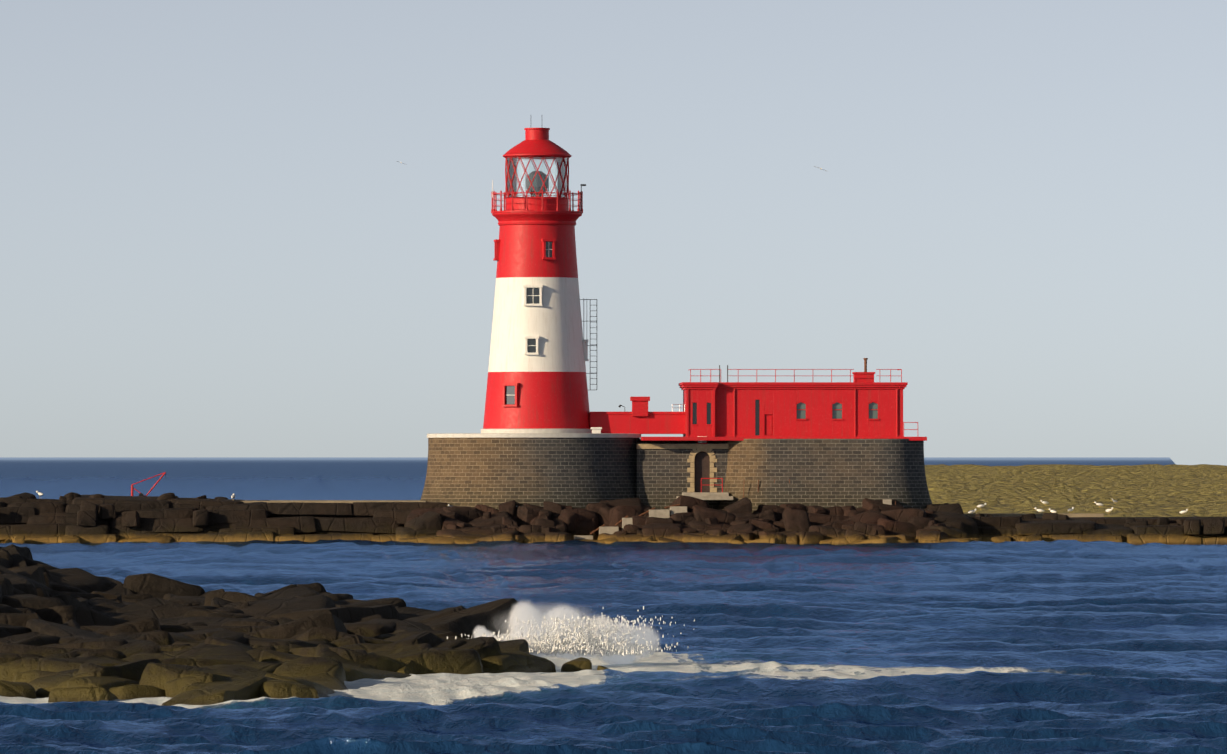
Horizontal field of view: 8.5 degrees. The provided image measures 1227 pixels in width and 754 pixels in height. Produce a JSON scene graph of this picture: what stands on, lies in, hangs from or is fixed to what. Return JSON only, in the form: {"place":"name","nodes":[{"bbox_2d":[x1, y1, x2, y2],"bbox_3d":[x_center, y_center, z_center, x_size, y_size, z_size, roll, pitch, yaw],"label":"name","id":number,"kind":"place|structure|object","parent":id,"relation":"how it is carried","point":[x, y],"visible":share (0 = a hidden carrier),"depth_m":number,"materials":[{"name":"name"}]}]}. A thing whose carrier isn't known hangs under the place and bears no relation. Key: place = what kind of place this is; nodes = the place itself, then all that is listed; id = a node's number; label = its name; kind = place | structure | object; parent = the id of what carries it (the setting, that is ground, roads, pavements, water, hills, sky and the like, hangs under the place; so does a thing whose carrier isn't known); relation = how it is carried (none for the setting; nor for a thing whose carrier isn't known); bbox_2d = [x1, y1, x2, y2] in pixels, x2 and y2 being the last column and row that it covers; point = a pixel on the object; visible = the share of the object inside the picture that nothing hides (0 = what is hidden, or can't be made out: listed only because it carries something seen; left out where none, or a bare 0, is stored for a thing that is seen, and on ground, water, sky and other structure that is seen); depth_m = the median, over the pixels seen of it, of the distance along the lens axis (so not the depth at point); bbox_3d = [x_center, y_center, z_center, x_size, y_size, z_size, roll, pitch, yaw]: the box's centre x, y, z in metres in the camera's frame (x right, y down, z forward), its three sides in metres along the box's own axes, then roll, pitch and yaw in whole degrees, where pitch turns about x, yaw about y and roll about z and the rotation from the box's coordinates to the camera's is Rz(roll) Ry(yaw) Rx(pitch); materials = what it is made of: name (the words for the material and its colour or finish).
{"place":"outdoors","nodes":[
{"label":"outdoors","id":0,"kind":"place"},
{"bbox_2d":[481,128,590,432],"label":"lighthouse tower","id":1,"kind":"structure","parent":0,"point":[551,378],"depth_m":596.14,"materials":[{"name":"red paint"}]},
{"bbox_2d":[505,156,568,197],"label":"lantern astragals","id":2,"kind":"object","parent":1,"relation":"on","point":[530,158],"visible":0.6,"depth_m":597.47,"materials":[{"name":"red metal"}]},
{"bbox_2d":[506,157,567,196],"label":"lantern room glass","id":3,"kind":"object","parent":2,"relation":"attached to","point":[559,182],"depth_m":600.03,"materials":[{"name":"clear glass"}]},
{"bbox_2d":[525,171,548,196],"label":"lighthouse lens","id":4,"kind":"object","parent":1,"relation":"attached to","point":[535,184],"depth_m":598.34,"materials":[{"name":"grey"}]},
{"bbox_2d":[491,180,585,211],"bbox_3d":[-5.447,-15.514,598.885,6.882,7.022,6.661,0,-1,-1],"label":"gallery railing","id":5,"kind":"object","parent":1,"relation":"on","point":[495,200],"visible":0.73,"depth_m":596.89,"materials":[{"name":"red metal"}]},
{"bbox_2d":[493,239,588,406],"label":"tower windows","id":6,"kind":"structure","parent":1,"relation":"attached to","point":[532,295],"depth_m":595.57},
{"bbox_2d":[580,298,596,384],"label":"ladder","id":7,"kind":"object","parent":1,"relation":"attached to","point":[583,299],"visible":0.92,"depth_m":598.33,"materials":[{"name":"grey metal"}]},
{"bbox_2d":[0,457,1226,753],"bbox_3d":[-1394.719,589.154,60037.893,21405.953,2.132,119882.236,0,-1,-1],"label":"sea","id":8,"kind":"structure","parent":0,"point":[1042,647],"depth_m":274.47,"materials":[{"name":"blue liquid"}]},
{"bbox_2d":[0,544,608,705],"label":"reef","id":9,"kind":"object","parent":8,"relation":"in","point":[72,635],"visible":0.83,"depth_m":234.53},
{"bbox_2d":[447,606,694,656],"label":"spray droplets","id":10,"kind":"object","parent":8,"relation":"on","point":[586,645],"visible":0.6,"depth_m":239.15,"materials":[{"name":"white liquid"}]},
{"bbox_2d":[0,492,1226,544],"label":"island rocks","id":11,"kind":"object","parent":8,"relation":"in","point":[29,518],"visible":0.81,"depth_m":588.56,"materials":[{"name":"brown stone"}]},
{"bbox_2d":[131,472,165,495],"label":"derrick crane","id":12,"kind":"object","parent":11,"relation":"on","point":[142,494],"visible":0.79,"depth_m":596.92,"materials":[{"name":"red paint"}]},
{"bbox_2d":[36,491,516,506],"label":"seabirds","id":13,"kind":"object","parent":11,"relation":"on","point":[41,494],"visible":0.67,"depth_m":591.97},
{"bbox_2d":[420,433,931,512],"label":"stone base wall","id":14,"kind":"structure","parent":11,"relation":"on","point":[573,470],"depth_m":592.60,"materials":[{"name":"stone"}]},
{"bbox_2d":[677,435,789,499],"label":"doorway dressings","id":15,"kind":"structure","parent":14,"relation":"attached to","point":[701,459],"depth_m":594.70,"materials":[{"name":"stone"}]},
{"bbox_2d":[589,358,926,440],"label":"keepers' building","id":16,"kind":"structure","parent":14,"relation":"on","point":[863,405],"depth_m":596.76,"materials":[{"name":"red paint"}]},
{"bbox_2d":[618,365,917,436],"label":"building railings","id":17,"kind":"object","parent":16,"relation":"on","point":[719,369],"visible":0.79,"depth_m":596.56,"materials":[{"name":"red metal"}]},
{"bbox_2d":[406,495,947,544],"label":"rocks","id":18,"kind":"object","parent":11,"relation":"on","point":[868,521],"visible":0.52,"depth_m":585.77,"materials":[{"name":"brown stone"}]},
{"bbox_2d":[574,499,895,539],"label":"stone steps","id":19,"kind":"structure","parent":18,"relation":"on","point":[673,509],"depth_m":587.13,"materials":[{"name":"concrete"}]},
{"bbox_2d":[925,464,1226,516],"bbox_3d":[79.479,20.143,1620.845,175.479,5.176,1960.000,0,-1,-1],"label":"grassy field","id":20,"kind":"structure","parent":8,"relation":"on","point":[1159,490],"depth_m":1213.49,"materials":[{"name":"plant"}]},
{"bbox_2d":[968,499,1187,513],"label":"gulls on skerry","id":21,"kind":"object","parent":20,"relation":"on","point":[1068,510],"visible":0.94,"depth_m":711.95,"materials":[{"name":"white"}]},
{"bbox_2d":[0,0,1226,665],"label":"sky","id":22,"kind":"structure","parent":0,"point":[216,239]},
{"bbox_2d":[242,500,1103,516],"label":"island path","id":23,"kind":"structure","parent":0,"point":[968,514],"depth_m":597.33,"materials":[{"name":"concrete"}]}
]}

